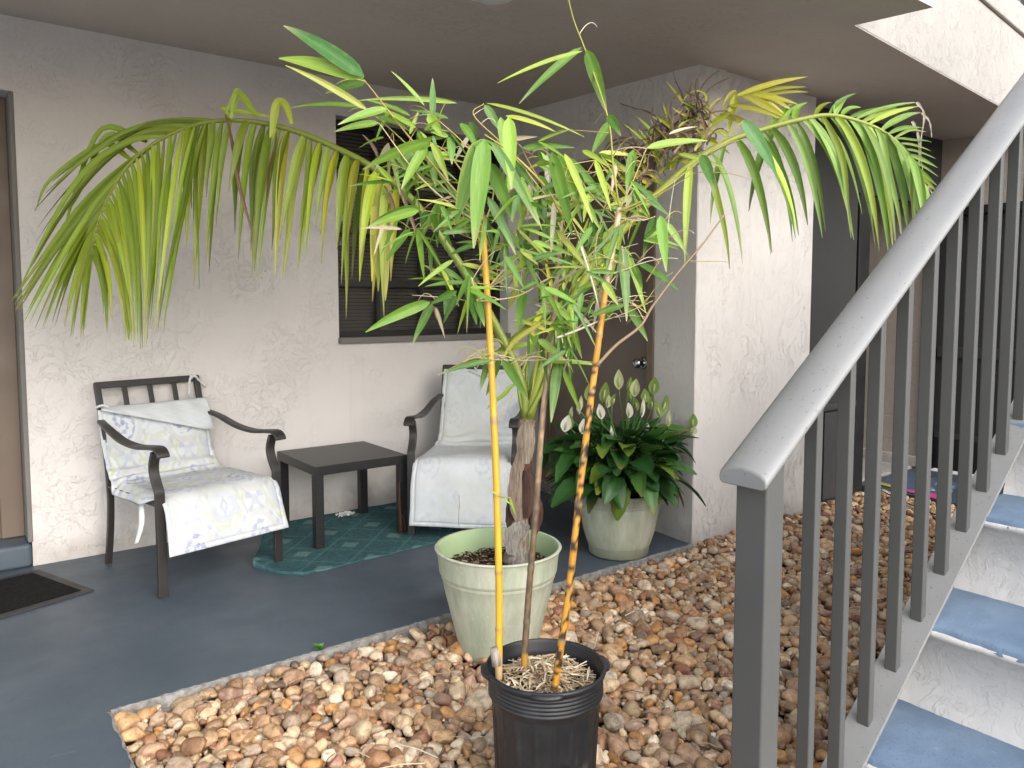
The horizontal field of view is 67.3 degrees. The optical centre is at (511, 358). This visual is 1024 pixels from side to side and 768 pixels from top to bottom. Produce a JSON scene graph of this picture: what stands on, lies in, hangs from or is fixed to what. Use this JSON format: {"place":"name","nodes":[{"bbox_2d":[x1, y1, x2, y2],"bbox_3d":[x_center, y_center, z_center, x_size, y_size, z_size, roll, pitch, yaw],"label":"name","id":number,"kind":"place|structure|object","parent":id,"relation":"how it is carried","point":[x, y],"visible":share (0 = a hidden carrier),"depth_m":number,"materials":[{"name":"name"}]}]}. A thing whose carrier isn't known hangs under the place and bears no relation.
{"place":"outdoors","nodes":[
{"label":"outdoors","id":0,"kind":"place"},
{"bbox_2d":[0,491,689,767],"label":"porch floor","id":1,"kind":"structure","parent":0,"point":[73,670],"depth_m":3.13,"materials":[{"name":"grey concrete"}]},
{"bbox_2d":[0,570,93,618],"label":"door mat","id":2,"kind":"object","parent":1,"relation":"on","point":[26,591],"depth_m":3.46,"materials":[{"name":"rubber"}]},
{"bbox_2d":[93,375,285,598],"bbox_3d":[-1.620,0.577,3.823,0.779,0.914,0.640,3,5,40],"label":"patio chair","id":3,"kind":"object","parent":1,"relation":"on","point":[158,453],"visible":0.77,"depth_m":3.81,"materials":[{"name":"metal"}]},
{"bbox_2d":[96,374,288,556],"bbox_3d":[-1.605,0.476,3.783,0.801,0.719,0.655,3,5,40],"label":"chair cushion","id":4,"kind":"object","parent":3,"relation":"on","point":[210,501],"visible":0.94,"depth_m":3.76,"materials":[{"name":"fabric"}]},
{"bbox_2d":[314,643,323,650],"bbox_3d":[-0.726,1.089,2.889,0.039,0.040,0.041,-1,4,-11],"label":"weed","id":5,"kind":"object","parent":1,"relation":"on","point":[318,647],"visible":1,"depth_m":2.89,"materials":[{"name":"green plant"}]},
{"bbox_2d":[253,502,467,575],"bbox_3d":[-0.880,0.976,4.347,1.305,0.039,0.928,-3,5,-37],"label":"rug","id":6,"kind":"object","parent":1,"relation":"on","point":[357,537],"visible":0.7,"depth_m":4.19,"materials":[{"name":"teal fabric"}]},
{"bbox_2d":[277,441,407,549],"bbox_3d":[-0.976,0.762,4.414,0.550,0.444,0.550,-3,5,-37],"label":"side table","id":7,"kind":"object","parent":6,"relation":"on","point":[317,463],"visible":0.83,"depth_m":4.33,"materials":[{"name":"black wood"}]},
{"bbox_2d":[335,511,354,516],"bbox_3d":[-1.014,0.948,4.685,0.114,0.021,0.072,-3,5,-37],"label":"paper scrap","id":8,"kind":"object","parent":6,"relation":"on","point":[344,513],"visible":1,"depth_m":4.68,"materials":[{"name":"white paper"}]},
{"bbox_2d":[106,544,692,767],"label":"slab edge","id":9,"kind":"object","parent":1,"relation":"attached to","point":[166,700],"visible":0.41,"depth_m":2.91,"materials":[{"name":"concrete"}]},
{"bbox_2d":[403,365,522,534],"bbox_3d":[-0.227,0.523,4.574,0.640,0.914,0.779,1,4,8],"label":"patio chair","id":10,"kind":"object","parent":1,"relation":"on","point":[410,421],"visible":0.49,"depth_m":4.29,"materials":[{"name":"metal"}]},
{"bbox_2d":[409,367,524,528],"bbox_3d":[-0.232,0.485,4.531,0.570,0.824,0.802,1,4,8],"label":"chair cushion","id":11,"kind":"object","parent":10,"relation":"on","point":[451,486],"visible":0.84,"depth_m":4.24,"materials":[{"name":"fabric"}]},
{"bbox_2d":[581,491,658,560],"bbox_3d":[0.560,0.849,4.027,0.436,0.335,0.436,-3,5,-37],"label":"flower pot","id":12,"kind":"object","parent":1,"relation":"on","point":[628,535],"visible":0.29,"depth_m":3.87,"materials":[{"name":"ceramic"}]},
{"bbox_2d":[542,370,705,520],"bbox_3d":[0.526,0.420,3.985,0.854,0.722,0.904,-3,5,-37],"label":"peace lily","id":13,"kind":"object","parent":12,"relation":"in","point":[620,470],"visible":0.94,"depth_m":3.84,"materials":[{"name":"green plant"}]},
{"bbox_2d":[113,489,955,767],"bbox_3d":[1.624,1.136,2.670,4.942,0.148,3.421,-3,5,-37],"label":"gravel","id":14,"kind":"structure","parent":0,"point":[687,634],"depth_m":2.64,"materials":[{"name":"brown gravel"}]},
{"bbox_2d":[200,591,717,767],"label":"straw litter","id":15,"kind":"object","parent":14,"relation":"on","point":[472,716],"visible":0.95,"depth_m":2.37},
{"bbox_2d":[434,527,561,664],"bbox_3d":[-0.053,0.921,2.957,0.486,0.415,0.486,-3,5,-37],"label":"flower pot","id":16,"kind":"object","parent":14,"relation":"on","point":[466,560],"visible":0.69,"depth_m":2.80,"materials":[{"name":"plastic"}]},
{"bbox_2d":[11,70,937,564],"bbox_3d":[-0.138,-0.181,3.001,3.732,1.950,0.361,0,4,-1],"label":"potted palm","id":17,"kind":"object","parent":16,"relation":"in","point":[139,212],"visible":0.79,"depth_m":2.95,"materials":[{"name":"green plant"}]},
{"bbox_2d":[481,638,609,767],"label":"nursery pot","id":18,"kind":"object","parent":14,"relation":"on","point":[538,722],"visible":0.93,"depth_m":1.98,"materials":[{"name":"plastic"}]},
{"bbox_2d":[279,0,776,691],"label":"bamboo plant","id":19,"kind":"object","parent":18,"relation":"in","point":[565,174],"visible":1,"depth_m":1.97,"materials":[{"name":"green plant"}]},
{"bbox_2d":[881,490,935,514],"bbox_3d":[2.598,0.951,5.002,0.089,0.024,0.760,-1,4,-10],"label":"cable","id":20,"kind":"object","parent":14,"relation":"on","point":[909,503],"visible":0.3,"depth_m":4.98,"materials":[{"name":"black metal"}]},
{"bbox_2d":[865,423,1023,767],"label":"staircase","id":21,"kind":"structure","parent":14,"relation":"on","point":[960,703],"depth_m":1.67,"materials":[{"name":"paint"}]},
{"bbox_2d":[719,73,1023,767],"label":"stair railing","id":22,"kind":"object","parent":21,"relation":"attached to","point":[752,469],"visible":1,"depth_m":1.59,"materials":[{"name":"metal"}]},
{"bbox_2d":[862,458,912,481],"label":"breezeway paving","id":23,"kind":"structure","parent":0,"point":[886,468],"depth_m":6.04,"materials":[{"name":"beige concrete"}]},
{"bbox_2d":[862,468,1004,506],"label":"breezeway floor","id":24,"kind":"structure","parent":0,"point":[954,492],"depth_m":5.48,"materials":[{"name":"grey concrete"}]},
{"bbox_2d":[881,471,956,499],"bbox_3d":[2.952,0.909,5.567,0.455,0.008,0.879,3,5,38],"label":"door mat","id":25,"kind":"object","parent":24,"relation":"on","point":[886,482],"depth_m":5.54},
{"bbox_2d":[931,468,1005,482],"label":"ground","id":26,"kind":"structure","parent":0,"point":[954,472],"depth_m":6.72,"materials":[{"name":"white"}]},
{"bbox_2d":[0,0,1023,571],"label":"apartment building","id":27,"kind":"structure","parent":26,"relation":"on","point":[296,356],"depth_m":4.26,"materials":[{"name":"beige paint"}]},
{"bbox_2d":[0,91,32,571],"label":"entry door","id":28,"kind":"structure","parent":27,"relation":"in","point":[16,525],"depth_m":3.81,"materials":[{"name":"paint"}]},
{"bbox_2d":[336,119,510,343],"bbox_3d":[-0.607,-0.834,5.159,1.400,1.445,0.258,-3,5,-37],"label":"window","id":29,"kind":"structure","parent":27,"relation":"in","point":[362,313],"depth_m":5.15,"materials":[{"name":"black glass"}]},
{"bbox_2d":[460,0,522,11],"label":"ceiling light","id":30,"kind":"object","parent":27,"relation":"attached to","point":[499,5],"visible":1,"depth_m":3.10,"materials":[{"name":"paint"}]},
{"bbox_2d":[538,145,656,502],"bbox_3d":[0.537,-0.144,4.874,0.155,2.200,1.165,-3,5,-32],"label":"door","id":31,"kind":"structure","parent":27,"relation":"in","point":[634,357],"depth_m":4.74,"materials":[{"name":"paint"}]},
{"bbox_2d":[931,201,1022,473],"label":"screen door","id":32,"kind":"structure","parent":27,"relation":"in","point":[942,255],"depth_m":5.83,"materials":[{"name":"black metal"}]}
]}

